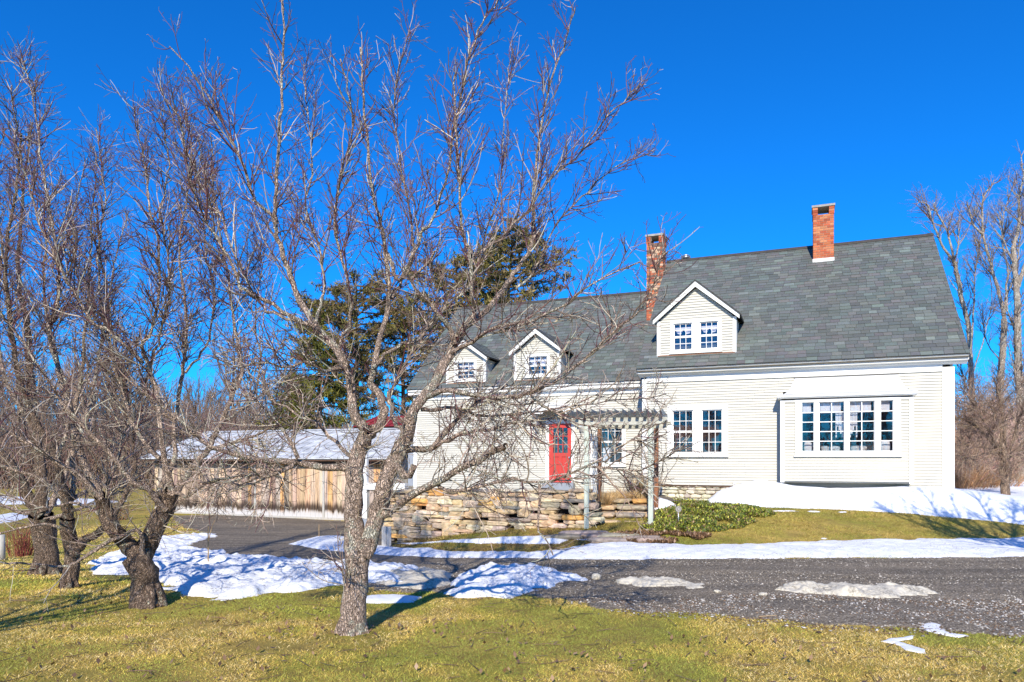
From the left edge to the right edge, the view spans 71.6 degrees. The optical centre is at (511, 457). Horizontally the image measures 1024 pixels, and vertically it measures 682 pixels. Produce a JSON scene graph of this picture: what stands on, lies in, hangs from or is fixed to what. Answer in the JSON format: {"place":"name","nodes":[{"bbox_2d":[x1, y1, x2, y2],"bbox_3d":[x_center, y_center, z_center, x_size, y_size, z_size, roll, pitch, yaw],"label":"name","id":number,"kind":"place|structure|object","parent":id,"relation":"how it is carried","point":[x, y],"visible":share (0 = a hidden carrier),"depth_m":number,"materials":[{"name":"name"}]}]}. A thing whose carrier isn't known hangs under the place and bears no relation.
{"place":"outdoors","nodes":[
{"label":"outdoors","id":0,"kind":"place"},
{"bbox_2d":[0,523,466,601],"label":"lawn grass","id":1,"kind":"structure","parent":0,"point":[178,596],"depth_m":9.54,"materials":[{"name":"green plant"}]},
{"bbox_2d":[0,486,1023,681],"bbox_3d":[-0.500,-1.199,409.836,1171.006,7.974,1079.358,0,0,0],"label":"ground","id":2,"kind":"structure","parent":0,"point":[138,515],"depth_m":6.42,"materials":[{"name":"green plant"}]},
{"bbox_2d":[0,534,5,559],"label":"fence post","id":3,"kind":"object","parent":2,"relation":"on","point":[2,548],"visible":0.65,"depth_m":14.23,"materials":[{"name":"white wood"}]},
{"bbox_2d":[0,513,27,522],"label":"snow patch","id":4,"kind":"object","parent":2,"relation":"on","point":[13,518],"visible":0.67,"depth_m":26.38,"materials":[{"name":"white snow"}]},
{"bbox_2d":[3,520,33,556],"bbox_3d":[-10.685,1.762,15.497,1.109,0.896,1.353,0,0,0],"label":"red dogwood","id":5,"kind":"object","parent":2,"relation":"on","point":[24,547],"visible":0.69,"depth_m":15.40,"materials":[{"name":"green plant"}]},
{"bbox_2d":[0,326,38,418],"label":"bare tree","id":6,"kind":"object","parent":2,"relation":"on","point":[18,350],"visible":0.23,"depth_m":68.06,"materials":[{"name":"brown plant"}]},
{"bbox_2d":[0,350,54,469],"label":"bare tree","id":7,"kind":"object","parent":2,"relation":"on","point":[13,384],"visible":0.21,"depth_m":58.65,"materials":[{"name":"brown plant"}]},
{"bbox_2d":[0,370,60,436],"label":"bare tree","id":8,"kind":"object","parent":2,"relation":"on","point":[11,398],"visible":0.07,"depth_m":70.62,"materials":[{"name":"brown plant"}]},
{"bbox_2d":[0,367,62,429],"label":"bare tree","id":9,"kind":"object","parent":2,"relation":"on","point":[42,395],"visible":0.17,"depth_m":67.92,"materials":[{"name":"brown plant"}]},
{"bbox_2d":[37,399,73,434],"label":"bare tree","id":10,"kind":"object","parent":2,"relation":"on","point":[46,413],"visible":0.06,"depth_m":73.59,"materials":[{"name":"brown plant"}]},
{"bbox_2d":[0,496,115,504],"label":"snow patch","id":11,"kind":"object","parent":2,"relation":"on","point":[58,502],"visible":0.12,"depth_m":35.40,"materials":[{"name":"white snow"}]},
{"bbox_2d":[35,353,92,429],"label":"bare tree","id":12,"kind":"object","parent":2,"relation":"on","point":[69,388],"visible":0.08,"depth_m":71.07,"materials":[{"name":"brown plant"}]},
{"bbox_2d":[0,100,149,575],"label":"apple tree","id":13,"kind":"object","parent":2,"relation":"on","point":[50,554],"visible":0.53,"depth_m":10.69,"materials":[{"name":"brown plant"}]},
{"bbox_2d":[43,325,130,470],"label":"bare tree","id":14,"kind":"object","parent":2,"relation":"on","point":[74,388],"visible":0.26,"depth_m":58.15,"materials":[{"name":"brown plant"}]},
{"bbox_2d":[47,342,134,454],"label":"bare tree","id":15,"kind":"object","parent":2,"relation":"on","point":[84,395],"visible":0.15,"depth_m":63.71,"materials":[{"name":"brown plant"}]},
{"bbox_2d":[63,318,143,449],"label":"bare tree","id":16,"kind":"object","parent":2,"relation":"on","point":[96,350],"visible":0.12,"depth_m":64.57,"materials":[{"name":"brown plant"}]},
{"bbox_2d":[0,99,211,588],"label":"apple tree","id":17,"kind":"object","parent":2,"relation":"on","point":[70,578],"visible":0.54,"depth_m":9.03,"materials":[{"name":"brown plant"}]},
{"bbox_2d":[95,502,134,519],"bbox_3d":[-14.472,1.895,25.664,1.405,0.804,1.254,0,0,25],"label":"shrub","id":18,"kind":"object","parent":2,"relation":"on","point":[120,513],"visible":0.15,"depth_m":25.64,"materials":[{"name":"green plant"}]},
{"bbox_2d":[92,374,149,433],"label":"bare tree","id":19,"kind":"object","parent":2,"relation":"on","point":[119,410],"visible":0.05,"depth_m":69.42,"materials":[{"name":"brown plant"}]},
{"bbox_2d":[128,383,167,433],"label":"bare tree","id":20,"kind":"object","parent":2,"relation":"on","point":[150,404],"visible":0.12,"depth_m":75.41,"materials":[{"name":"brown plant"}]},
{"bbox_2d":[132,375,171,406],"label":"bare tree","id":21,"kind":"object","parent":2,"relation":"on","point":[160,388],"visible":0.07,"depth_m":89.63,"materials":[{"name":"brown plant"}]},
{"bbox_2d":[0,26,318,614],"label":"apple tree","id":22,"kind":"object","parent":2,"relation":"on","point":[146,587],"visible":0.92,"depth_m":7.78,"materials":[{"name":"brown plant"}]},
{"bbox_2d":[138,366,186,434],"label":"bare tree","id":23,"kind":"object","parent":2,"relation":"on","point":[165,398],"visible":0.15,"depth_m":81.20,"materials":[{"name":"brown plant"}]},
{"bbox_2d":[144,376,194,423],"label":"bare tree","id":24,"kind":"object","parent":2,"relation":"on","point":[182,389],"visible":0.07,"depth_m":86.81,"materials":[{"name":"brown plant"}]},
{"bbox_2d":[163,390,201,428],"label":"bare tree","id":25,"kind":"object","parent":2,"relation":"on","point":[173,407],"visible":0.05,"depth_m":83.99,"materials":[{"name":"brown plant"}]},
{"bbox_2d":[171,373,220,425],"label":"bare tree","id":26,"kind":"object","parent":2,"relation":"on","point":[191,390],"visible":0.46,"depth_m":76.30,"materials":[{"name":"brown plant"}]},
{"bbox_2d":[172,378,221,434],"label":"bare tree","id":27,"kind":"object","parent":2,"relation":"on","point":[198,417],"visible":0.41,"depth_m":58.43,"materials":[{"name":"brown plant"}]},
{"bbox_2d":[180,375,228,422],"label":"bare tree","id":28,"kind":"object","parent":2,"relation":"on","point":[184,381],"visible":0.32,"depth_m":77.98,"materials":[{"name":"brown plant"}]},
{"bbox_2d":[182,371,231,429],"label":"bare tree","id":29,"kind":"object","parent":2,"relation":"on","point":[206,392],"visible":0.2,"depth_m":90.83,"materials":[{"name":"brown plant"}]},
{"bbox_2d":[207,519,215,561],"bbox_3d":[-4.787,1.420,11.308,0.136,0.881,0.025,0,0,0],"label":"marker stake","id":30,"kind":"object","parent":2,"relation":"on","point":[208,536],"visible":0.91,"depth_m":11.30,"materials":[{"name":"wood"}]},
{"bbox_2d":[191,391,237,429],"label":"bare tree","id":31,"kind":"object","parent":2,"relation":"on","point":[214,412],"visible":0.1,"depth_m":71.26,"materials":[{"name":"brown plant"}]},
{"bbox_2d":[202,321,271,428],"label":"bare tree","id":32,"kind":"object","parent":2,"relation":"on","point":[224,383],"visible":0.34,"depth_m":68.04,"materials":[{"name":"brown plant"}]},
{"bbox_2d":[217,379,271,430],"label":"bare tree","id":33,"kind":"object","parent":2,"relation":"on","point":[245,404],"visible":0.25,"depth_m":60.38,"materials":[{"name":"brown plant"}]},
{"bbox_2d":[221,373,269,418],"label":"bare tree","id":34,"kind":"object","parent":2,"relation":"on","point":[246,401],"visible":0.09,"depth_m":74.84,"materials":[{"name":"brown plant"}]},
{"bbox_2d":[88,533,417,600],"bbox_3d":[-6.228,1.845,14.100,4.334,0.795,13.541,0,0,-37],"label":"snow patch","id":35,"kind":"object","parent":2,"relation":"on","point":[186,570],"visible":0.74,"depth_m":9.86,"materials":[{"name":"white snow"}]},
{"bbox_2d":[140,428,412,519],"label":"wooden shed","id":36,"kind":"structure","parent":2,"relation":"on","point":[319,504],"depth_m":26.89,"materials":[{"name":"brown wood"}]},
{"bbox_2d":[256,346,303,412],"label":"bare tree","id":37,"kind":"object","parent":2,"relation":"on","point":[276,373],"visible":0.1,"depth_m":81.70,"materials":[{"name":"brown plant"}]},
{"bbox_2d":[261,369,331,429],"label":"spruce tree","id":38,"kind":"object","parent":2,"relation":"on","point":[282,412],"visible":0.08,"depth_m":43.55,"materials":[{"name":"green plant"}]},
{"bbox_2d":[256,306,371,429],"bbox_3d":[-11.174,-3.026,38.891,5.582,10.844,5.718,0,0,32],"label":"spruce tree","id":39,"kind":"object","parent":2,"relation":"on","point":[329,393],"visible":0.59,"depth_m":38.68,"materials":[{"name":"green plant"}]},
{"bbox_2d":[278,261,425,428],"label":"pine tree","id":40,"kind":"object","parent":2,"relation":"on","point":[334,310],"visible":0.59,"depth_m":41.14,"materials":[{"name":"green plant"}]},
{"bbox_2d":[353,415,407,457],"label":"red roofed outbuilding","id":41,"kind":"structure","parent":2,"relation":"on","point":[372,420],"depth_m":30.09,"materials":[{"name":"brown wood"}]},
{"bbox_2d":[362,450,407,526],"bbox_3d":[-3.643,0.991,20.266,1.450,2.629,0.200,0,0,22],"label":"porch post","id":42,"kind":"object","parent":2,"relation":"on","point":[366,499],"visible":0.45,"depth_m":20.43,"materials":[{"name":"white paint"}]},
{"bbox_2d":[366,594,421,603],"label":"snow patch","id":43,"kind":"object","parent":2,"relation":"on","point":[386,598],"visible":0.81,"depth_m":8.24,"materials":[{"name":"white snow"}]},
{"bbox_2d":[359,296,439,415],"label":"pine tree","id":44,"kind":"object","parent":2,"relation":"on","point":[407,378],"visible":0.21,"depth_m":45.46,"materials":[{"name":"green plant"}]},
{"bbox_2d":[122,0,718,635],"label":"apple tree","id":45,"kind":"object","parent":2,"relation":"on","point":[360,542],"visible":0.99,"depth_m":6.61,"materials":[{"name":"brown plant"}]},
{"bbox_2d":[390,238,518,363],"bbox_3d":[-3.082,-4.891,40.180,6.871,14.152,6.922,0,0,29],"label":"pine tree","id":46,"kind":"object","parent":2,"relation":"on","point":[467,293],"visible":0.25,"depth_m":39.39,"materials":[{"name":"green plant"}]},
{"bbox_2d":[398,535,565,544],"bbox_3d":[-0.927,1.793,15.089,4.767,0.480,1.045,0,0,29],"label":"snow patch","id":47,"kind":"object","parent":2,"relation":"on","point":[539,539],"visible":0.81,"depth_m":14.30,"materials":[{"name":"white snow"}]},
{"bbox_2d":[383,488,604,541],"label":"retaining wall","id":48,"kind":"structure","parent":2,"relation":"on","point":[556,510],"depth_m":15.98,"materials":[{"name":"stone"}]},
{"bbox_2d":[0,382,1011,488],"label":"brushwood","id":49,"kind":"object","parent":2,"relation":"on","point":[64,457],"visible":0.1,"depth_m":54.09,"materials":[{"name":"brown plant"}]},
{"bbox_2d":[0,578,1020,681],"bbox_3d":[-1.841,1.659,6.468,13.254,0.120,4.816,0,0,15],"label":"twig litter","id":50,"kind":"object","parent":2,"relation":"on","point":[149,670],"visible":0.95,"depth_m":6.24,"materials":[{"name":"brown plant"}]},
{"bbox_2d":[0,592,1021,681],"bbox_3d":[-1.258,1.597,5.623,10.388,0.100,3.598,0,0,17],"label":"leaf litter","id":51,"kind":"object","parent":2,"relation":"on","point":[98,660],"visible":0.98,"depth_m":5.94,"materials":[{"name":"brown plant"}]},
{"bbox_2d":[391,517,639,557],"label":"dead grass","id":52,"kind":"structure","parent":2,"relation":"on","point":[450,536],"depth_m":14.76,"materials":[{"name":"plant"}]},
{"bbox_2d":[454,210,581,305],"bbox_3d":[0.271,-5.628,37.801,6.907,14.448,6.550,0,0,0],"label":"pine tree","id":53,"kind":"object","parent":2,"relation":"on","point":[505,249],"visible":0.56,"depth_m":37.17,"materials":[{"name":"green plant"}]},
{"bbox_2d":[542,530,664,542],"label":"flat stones","id":54,"kind":"object","parent":2,"relation":"on","point":[594,536],"visible":0.88,"depth_m":13.77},
{"bbox_2d":[567,408,670,528],"bbox_3d":[2.415,0.287,15.626,2.060,2.565,2.640,0,0,15],"label":"pergola","id":55,"kind":"object","parent":2,"relation":"on","point":[635,422],"visible":0.59,"depth_m":14.85,"materials":[{"name":"white wood"}]},
{"bbox_2d":[565,396,689,518],"bbox_3d":[2.511,-0.138,15.816,2.677,2.780,3.041,0,0,0],"label":"climbing vine","id":56,"kind":"object","parent":55,"relation":"attached to","point":[610,455],"visible":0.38,"depth_m":15.74,"materials":[{"name":"brown plant"}]},
{"bbox_2d":[599,498,647,522],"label":"stone steps","id":57,"kind":"structure","parent":2,"relation":"on","point":[640,506],"depth_m":15.94,"materials":[{"name":"beige stone"}]},
{"bbox_2d":[675,506,681,526],"bbox_3d":[3.388,1.211,14.436,0.132,0.466,0.042,0,0,0],"label":"garden ornament","id":58,"kind":"object","parent":2,"relation":"on","point":[678,509],"visible":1,"depth_m":14.43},
{"bbox_2d":[406,203,969,500],"bbox_3d":[4.950,-2.691,23.942,16.168,9.883,9.990,0,0,22],"label":"farmhouse","id":59,"kind":"object","parent":2,"relation":"on","point":[824,360],"visible":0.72,"depth_m":19.23,"materials":[{"name":"paint"}]},
{"bbox_2d":[546,419,574,481],"bbox_3d":[1.635,-0.218,22.609,0.960,1.973,0.710,0,0,22],"label":"door","id":60,"kind":"structure","parent":59,"relation":"in","point":[560,456],"depth_m":22.37,"materials":[{"name":"red paint"}]},
{"bbox_2d":[601,429,626,466],"bbox_3d":[3.136,-0.485,21.936,0.952,1.516,0.640,0,0,22],"label":"window","id":61,"kind":"structure","parent":59,"relation":"in","point":[607,433],"depth_m":22.17,"materials":[{"name":"white glass"}]},
{"bbox_2d":[667,404,728,456],"bbox_3d":[5.088,-0.723,19.367,1.630,1.405,0.640,0,0,22],"label":"window","id":62,"kind":"structure","parent":59,"relation":"in","point":[712,430],"depth_m":19.35,"materials":[{"name":"white paint"}]},
{"bbox_2d":[777,373,917,483],"bbox_3d":[8.383,-0.725,17.944,3.122,2.686,1.445,0,0,22],"label":"bay window","id":63,"kind":"structure","parent":59,"relation":"in","point":[847,435],"depth_m":17.53,"materials":[{"name":"paint"}]},
{"bbox_2d":[640,497,776,531],"bbox_3d":[4.517,1.260,16.355,2.985,0.478,5.154,0,0,12],"label":"ground cover","id":64,"kind":"object","parent":2,"relation":"on","point":[740,518],"visible":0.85,"depth_m":15.19,"materials":[{"name":"green plant"}]},
{"bbox_2d":[583,506,1023,558],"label":"lawn grass","id":65,"kind":"structure","parent":2,"relation":"on","point":[828,528],"depth_m":14.62,"materials":[{"name":"green plant"}]},
{"bbox_2d":[708,479,1023,524],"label":"snow drift","id":66,"kind":"object","parent":2,"relation":"on","point":[992,504],"visible":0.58,"depth_m":16.50,"materials":[{"name":"white snow"}]},
{"bbox_2d":[881,635,925,653],"bbox_3d":[3.470,1.653,6.335,0.348,0.033,0.670,0,0,21],"label":"snow patch","id":67,"kind":"object","parent":2,"relation":"on","point":[908,647],"visible":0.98,"depth_m":6.25,"materials":[{"name":"white snow"}]},
{"bbox_2d":[919,622,965,637],"bbox_3d":[4.073,1.647,6.795,0.324,0.042,0.576,0,0,0],"label":"snow patch","id":68,"kind":"object","parent":2,"relation":"on","point":[931,625],"visible":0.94,"depth_m":6.73,"materials":[{"name":"white snow"}]},
{"bbox_2d":[902,183,1011,408],"bbox_3d":[20.952,-5.948,34.062,5.630,14.286,3.354,0,0,0],"label":"tall bare tree","id":69,"kind":"object","parent":2,"relation":"on","point":[953,260],"visible":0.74,"depth_m":33.95,"materials":[{"name":"grey plant"}]},
{"bbox_2d":[955,460,1000,489],"bbox_3d":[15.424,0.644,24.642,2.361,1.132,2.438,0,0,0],"label":"dry weeds","id":70,"kind":"object","parent":2,"relation":"on","point":[959,483],"visible":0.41,"depth_m":24.22,"materials":[{"name":"brown plant"}]},
{"bbox_2d":[946,159,1023,467],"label":"tall bare tree","id":71,"kind":"object","parent":2,"relation":"on","point":[1003,338],"visible":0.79,"depth_m":30.92,"materials":[{"name":"grey plant"}]},
{"bbox_2d":[955,361,1015,473],"bbox_3d":[21.231,-1.709,33.057,6.965,5.446,5.769,0,0,0],"label":"bare shrub","id":72,"kind":"object","parent":2,"relation":"on","point":[974,393],"visible":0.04,"depth_m":32.75,"materials":[{"name":"brown plant"}]},
{"bbox_2d":[955,369,1023,494],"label":"bare shrub","id":73,"kind":"object","parent":2,"relation":"on","point":[1004,457],"visible":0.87,"depth_m":20.23,"materials":[{"name":"brown plant"}]},
{"bbox_2d":[955,381,1023,486],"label":"bare shrub","id":74,"kind":"object","parent":2,"relation":"on","point":[977,452],"visible":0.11,"depth_m":25.30,"materials":[{"name":"brown plant"}]},
{"bbox_2d":[955,387,1023,476],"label":"bare shrub","id":75,"kind":"object","parent":2,"relation":"on","point":[999,436],"visible":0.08,"depth_m":28.56,"materials":[{"name":"brown plant"}]},
{"bbox_2d":[956,382,1023,479],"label":"bare shrub","id":76,"kind":"object","parent":2,"relation":"on","point":[1008,421],"visible":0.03,"depth_m":30.26,"materials":[{"name":"brown plant"}]},
{"bbox_2d":[958,356,1023,447],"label":"bare shrub","id":77,"kind":"object","parent":2,"relation":"on","point":[992,382],"visible":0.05,"depth_m":35.23,"materials":[{"name":"brown plant"}]},
{"bbox_2d":[962,142,1023,480],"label":"tall bare tree","id":78,"kind":"object","parent":2,"relation":"on","point":[1017,345],"visible":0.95,"depth_m":28.93,"materials":[{"name":"grey plant"}]},
{"bbox_2d":[976,468,1023,486],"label":"dry weeds","id":79,"kind":"object","parent":2,"relation":"on","point":[1017,482],"visible":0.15,"depth_m":26.12,"materials":[{"name":"brown plant"}]},
{"bbox_2d":[0,0,1023,428],"label":"sky","id":80,"kind":"structure","parent":0,"point":[769,112],"materials":[{"name":"blue"}]},
{"bbox_2d":[373,492,678,501],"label":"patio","id":81,"kind":"structure","parent":0,"point":[666,497],"depth_m":18.05,"materials":[{"name":"white snow"}]},
{"bbox_2d":[597,489,617,508],"bbox_3d":[2.072,0.931,16.183,0.920,0.439,0.828,0,0,0],"label":"dry grass clump","id":82,"kind":"object","parent":81,"relation":"on","point":[605,501],"visible":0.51,"depth_m":16.13,"materials":[{"name":"plant"}]},
{"bbox_2d":[602,490,627,505],"bbox_3d":[2.390,0.948,16.572,0.852,0.403,0.907,0,0,0],"label":"dry grass clump","id":83,"kind":"object","parent":81,"relation":"on","point":[621,496],"visible":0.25,"depth_m":16.48,"materials":[{"name":"plant"}]},
{"bbox_2d":[607,485,640,502],"bbox_3d":[2.695,0.886,16.888,0.996,0.527,0.952,0,0,0],"label":"dry grass clump","id":84,"kind":"object","parent":81,"relation":"on","point":[625,493],"visible":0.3,"depth_m":16.80,"materials":[{"name":"plant"}]},
{"bbox_2d":[610,466,675,497],"bbox_3d":[3.170,0.648,17.381,1.695,1.003,1.590,0,0,0],"label":"dry grass clump","id":85,"kind":"object","parent":81,"relation":"on","point":[640,485],"visible":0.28,"depth_m":17.13,"materials":[{"name":"plant"}]},
{"bbox_2d":[646,497,675,510],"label":"snow patch","id":86,"kind":"object","parent":81,"relation":"on","point":[666,502],"visible":0.25,"depth_m":16.46,"materials":[{"name":"white snow"}]},
{"bbox_2d":[172,515,1023,635],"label":"driveway","id":87,"kind":"structure","parent":0,"point":[277,539],"depth_m":9.91,"materials":[{"name":"grey asphalt"}]},
{"bbox_2d":[382,526,390,545],"bbox_3d":[-2.829,1.800,16.003,0.210,0.500,0.055,0,0,0],"label":"post","id":88,"kind":"object","parent":87,"relation":"on","point":[386,535],"visible":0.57,"depth_m":15.98,"materials":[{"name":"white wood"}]},
{"bbox_2d":[376,567,452,588],"bbox_3d":[-1.435,1.683,10.196,1.287,0.230,2.572,0,0,-12],"label":"snow patch","id":89,"kind":"object","parent":87,"relation":"on","point":[422,578],"visible":0.55,"depth_m":9.48,"materials":[{"name":"white snow"}]},
{"bbox_2d":[443,562,587,598],"bbox_3d":[0.098,1.594,9.656,1.920,0.268,2.520,0,0,0],"label":"snow patch","id":90,"kind":"object","parent":87,"relation":"on","point":[496,580],"visible":0.96,"depth_m":9.11,"materials":[{"name":"white snow"}]},
{"bbox_2d":[591,573,600,578],"bbox_3d":[1.149,1.628,9.671,0.134,0.119,0.102,0,0,0],"label":"ice chunk","id":91,"kind":"object","parent":87,"relation":"on","point":[596,576],"visible":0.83,"depth_m":9.63,"materials":[{"name":"white ice"}]},
{"bbox_2d":[290,535,1023,559],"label":"snow patch","id":92,"kind":"object","parent":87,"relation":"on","point":[941,547],"visible":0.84,"depth_m":12.40,"materials":[{"name":"white snow"}]},
{"bbox_2d":[598,529,711,542],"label":"leaf litter","id":93,"kind":"object","parent":92,"relation":"on","point":[691,534],"visible":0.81,"depth_m":13.79,"materials":[{"name":"brown plant"}]},
{"bbox_2d":[614,576,703,588],"bbox_3d":[1.940,1.613,9.177,0.789,0.116,1.222,0,0,-45],"label":"snow patch","id":94,"kind":"object","parent":87,"relation":"on","point":[648,581],"visible":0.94,"depth_m":9.09,"materials":[{"name":"white snow"}]},
{"bbox_2d":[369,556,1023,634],"bbox_3d":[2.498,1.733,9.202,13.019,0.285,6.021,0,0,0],"label":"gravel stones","id":95,"kind":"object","parent":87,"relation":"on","point":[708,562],"visible":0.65,"depth_m":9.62,"materials":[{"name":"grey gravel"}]},
{"bbox_2d":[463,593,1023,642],"bbox_3d":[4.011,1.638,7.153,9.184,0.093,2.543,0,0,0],"label":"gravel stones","id":96,"kind":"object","parent":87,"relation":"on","point":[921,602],"visible":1,"depth_m":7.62,"materials":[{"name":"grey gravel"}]},
{"bbox_2d":[775,581,938,597],"bbox_3d":[4.221,1.601,8.650,2.088,0.178,0.846,0,0,0],"label":"snow patch","id":97,"kind":"object","parent":87,"relation":"on","point":[888,589],"visible":0.97,"depth_m":8.54,"materials":[{"name":"white snow"}]}
]}

